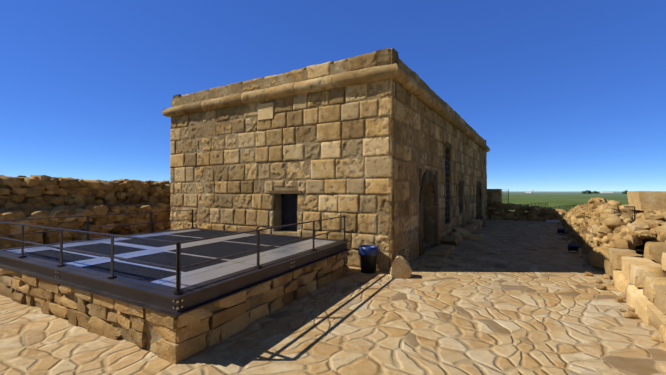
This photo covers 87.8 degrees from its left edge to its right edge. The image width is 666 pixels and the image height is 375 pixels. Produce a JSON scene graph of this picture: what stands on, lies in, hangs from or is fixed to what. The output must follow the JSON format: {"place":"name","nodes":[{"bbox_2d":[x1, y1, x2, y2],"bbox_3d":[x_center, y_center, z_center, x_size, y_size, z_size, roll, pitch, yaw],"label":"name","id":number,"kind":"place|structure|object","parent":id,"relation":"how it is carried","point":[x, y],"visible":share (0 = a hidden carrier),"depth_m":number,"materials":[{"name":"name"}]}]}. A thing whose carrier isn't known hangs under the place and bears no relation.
{"place":"outdoors","nodes":[
{"label":"outdoors","id":0,"kind":"place"},
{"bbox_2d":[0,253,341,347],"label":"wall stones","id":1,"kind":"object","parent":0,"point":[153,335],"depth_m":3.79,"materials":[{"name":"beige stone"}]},
{"bbox_2d":[171,51,486,270],"bbox_3d":[1.948,-0.417,15.221,7.100,4.470,15.060,0,-1,31],"label":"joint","id":2,"kind":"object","parent":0,"point":[428,220],"depth_m":8.83,"materials":[{"name":"brown stone"}]},
{"bbox_2d":[162,63,489,151],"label":"cornice","id":3,"kind":"structure","parent":2,"relation":"attached to","point":[396,72],"depth_m":8.20,"materials":[{"name":"beige stone"}]},
{"bbox_2d":[0,219,665,374],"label":"terrace paving","id":4,"kind":"structure","parent":0,"point":[514,297],"depth_m":3.99,"materials":[{"name":"beige stone"}]},
{"bbox_2d":[0,175,170,248],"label":"rubble wall","id":5,"kind":"structure","parent":4,"relation":"on","point":[36,194],"depth_m":10.57,"materials":[{"name":"brown stone"}]},
{"bbox_2d":[0,250,348,363],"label":"platform base wall","id":6,"kind":"structure","parent":4,"relation":"on","point":[183,336],"depth_m":3.98,"materials":[{"name":"beige stone"}]},
{"bbox_2d":[10,230,312,282],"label":"panel joints","id":7,"kind":"object","parent":6,"relation":"on","point":[189,255],"visible":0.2,"depth_m":5.34,"materials":[{"name":"black metal"}]},
{"bbox_2d":[24,230,309,281],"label":"dark floor panels","id":8,"kind":"object","parent":6,"relation":"attached to","point":[214,250],"visible":0.58,"depth_m":5.58,"materials":[{"name":"black glass"}]},
{"bbox_2d":[0,228,350,316],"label":"platform frame","id":9,"kind":"object","parent":6,"relation":"on","point":[159,298],"visible":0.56,"depth_m":4.11,"materials":[{"name":"black metal"}]},
{"bbox_2d":[7,229,335,287],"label":"light floor panels","id":10,"kind":"object","parent":9,"relation":"on","point":[187,280],"visible":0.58,"depth_m":5.39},
{"bbox_2d":[0,210,346,294],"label":"platform railing","id":11,"kind":"object","parent":9,"relation":"attached to","point":[178,290],"visible":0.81,"depth_m":4.39,"materials":[{"name":"black metal"}]},
{"bbox_2d":[55,243,347,309],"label":"bolt plates","id":12,"kind":"object","parent":9,"relation":"attached to","point":[177,308],"visible":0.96,"depth_m":3.30,"materials":[{"name":"grey"}]},
{"bbox_2d":[170,48,486,271],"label":"ashlar blocks","id":13,"kind":"structure","parent":4,"relation":"on","point":[387,170],"depth_m":8.14,"materials":[{"name":"beige stone"}]},
{"bbox_2d":[258,102,273,119],"bbox_3d":[-1.670,-1.892,8.613,0.504,0.400,0.065,0,-1,31],"label":"stone plaque","id":14,"kind":"object","parent":13,"relation":"attached to","point":[265,110],"visible":0.86,"depth_m":8.56,"materials":[{"name":"beige stone"}]},
{"bbox_2d":[281,194,296,230],"bbox_3d":[-0.978,0.618,8.576,0.720,0.920,0.060,0,-1,31],"label":"window frame","id":15,"kind":"object","parent":13,"relation":"attached to","point":[288,209],"visible":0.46,"depth_m":8.64,"materials":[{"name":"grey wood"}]},
{"bbox_2d":[445,148,460,223],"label":"window grilles","id":16,"kind":"object","parent":13,"relation":"attached to","point":[447,177],"depth_m":11.57,"materials":[{"name":"metal"}]},
{"bbox_2d":[358,245,378,273],"bbox_3d":[0.711,1.423,6.892,0.409,0.515,0.407,0,-1,31],"label":"trash bin","id":17,"kind":"object","parent":4,"relation":"on","point":[368,254],"visible":1,"depth_m":6.75,"materials":[{"name":"black plastic"}]},
{"bbox_2d":[390,219,484,278],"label":"boulders","id":18,"kind":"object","parent":4,"relation":"on","point":[400,268],"depth_m":9.94,"materials":[{"name":"brown stone"}]},
{"bbox_2d":[487,197,566,221],"bbox_3d":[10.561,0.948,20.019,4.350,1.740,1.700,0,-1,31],"label":"stone wall","id":19,"kind":"structure","parent":4,"relation":"on","point":[525,214],"depth_m":18.75,"materials":[{"name":"stone"}]},
{"bbox_2d":[487,189,501,207],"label":"stone pillar","id":20,"kind":"structure","parent":19,"relation":"on","point":[493,195],"depth_m":20.42,"materials":[{"name":"brown stone"}]},
{"bbox_2d":[501,190,508,202],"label":"fence posts","id":21,"kind":"object","parent":20,"relation":"attached to","point":[502,196],"visible":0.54,"depth_m":20.60,"materials":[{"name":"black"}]},
{"bbox_2d":[455,219,662,342],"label":"loose stones","id":22,"kind":"object","parent":4,"relation":"on","point":[621,297],"visible":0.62,"depth_m":5.64,"materials":[{"name":"beige stone"}]},
{"bbox_2d":[557,228,564,234],"bbox_3d":[8.397,1.622,12.748,0.230,0.240,0.180,0,-1,21],"label":"floodlight","id":23,"kind":"object","parent":4,"relation":"on","point":[560,230],"visible":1,"depth_m":12.73,"materials":[{"name":"black metal"}]},
{"bbox_2d":[567,244,578,253],"bbox_3d":[6.232,1.582,8.975,0.230,0.240,0.180,0,-1,11],"label":"floodlight","id":24,"kind":"object","parent":4,"relation":"on","point":[572,247],"visible":1,"depth_m":8.95,"materials":[{"name":"black metal"}]},
{"bbox_2d":[562,197,665,269],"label":"rubble wall","id":25,"kind":"structure","parent":4,"relation":"on","point":[595,226],"depth_m":8.12,"materials":[{"name":"beige stone"}]},
{"bbox_2d":[626,206,635,218],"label":"gate panel","id":26,"kind":"structure","parent":25,"relation":"attached to","point":[632,208],"depth_m":10.69,"materials":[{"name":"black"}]},
{"bbox_2d":[603,191,665,347],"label":"kerb blocks","id":27,"kind":"structure","parent":4,"relation":"on","point":[639,280],"depth_m":5.18,"materials":[{"name":"beige stone"}]},
{"bbox_2d":[611,220,665,273],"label":"stone wall","id":28,"kind":"structure","parent":4,"relation":"on","point":[639,249],"depth_m":7.96,"materials":[{"name":"stone"}]},
{"bbox_2d":[0,0,665,190],"label":"sky","id":29,"kind":"structure","parent":0,"point":[563,95],"materials":[{"name":"blue"}]},
{"bbox_2d":[548,204,581,210],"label":"field fence","id":30,"kind":"object","parent":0,"point":[573,206],"visible":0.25,"depth_m":74.81,"materials":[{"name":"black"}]},
{"bbox_2d":[503,191,628,217],"bbox_3d":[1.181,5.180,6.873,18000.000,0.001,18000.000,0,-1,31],"label":"field ground","id":31,"kind":"structure","parent":0,"point":[554,199],"depth_m":277.23,"materials":[{"name":"green plant"}]},
{"bbox_2d":[581,190,591,193],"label":"tree","id":32,"kind":"object","parent":31,"relation":"on","point":[587,192],"visible":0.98,"depth_m":688.91,"materials":[{"name":"green plant"}]},
{"bbox_2d":[525,190,612,192],"bbox_3d":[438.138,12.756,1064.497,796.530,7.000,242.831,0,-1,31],"label":"distant buildings","id":33,"kind":"structure","parent":0,"point":[531,191],"depth_m":971.85,"materials":[{"name":"white paint"}]}
]}

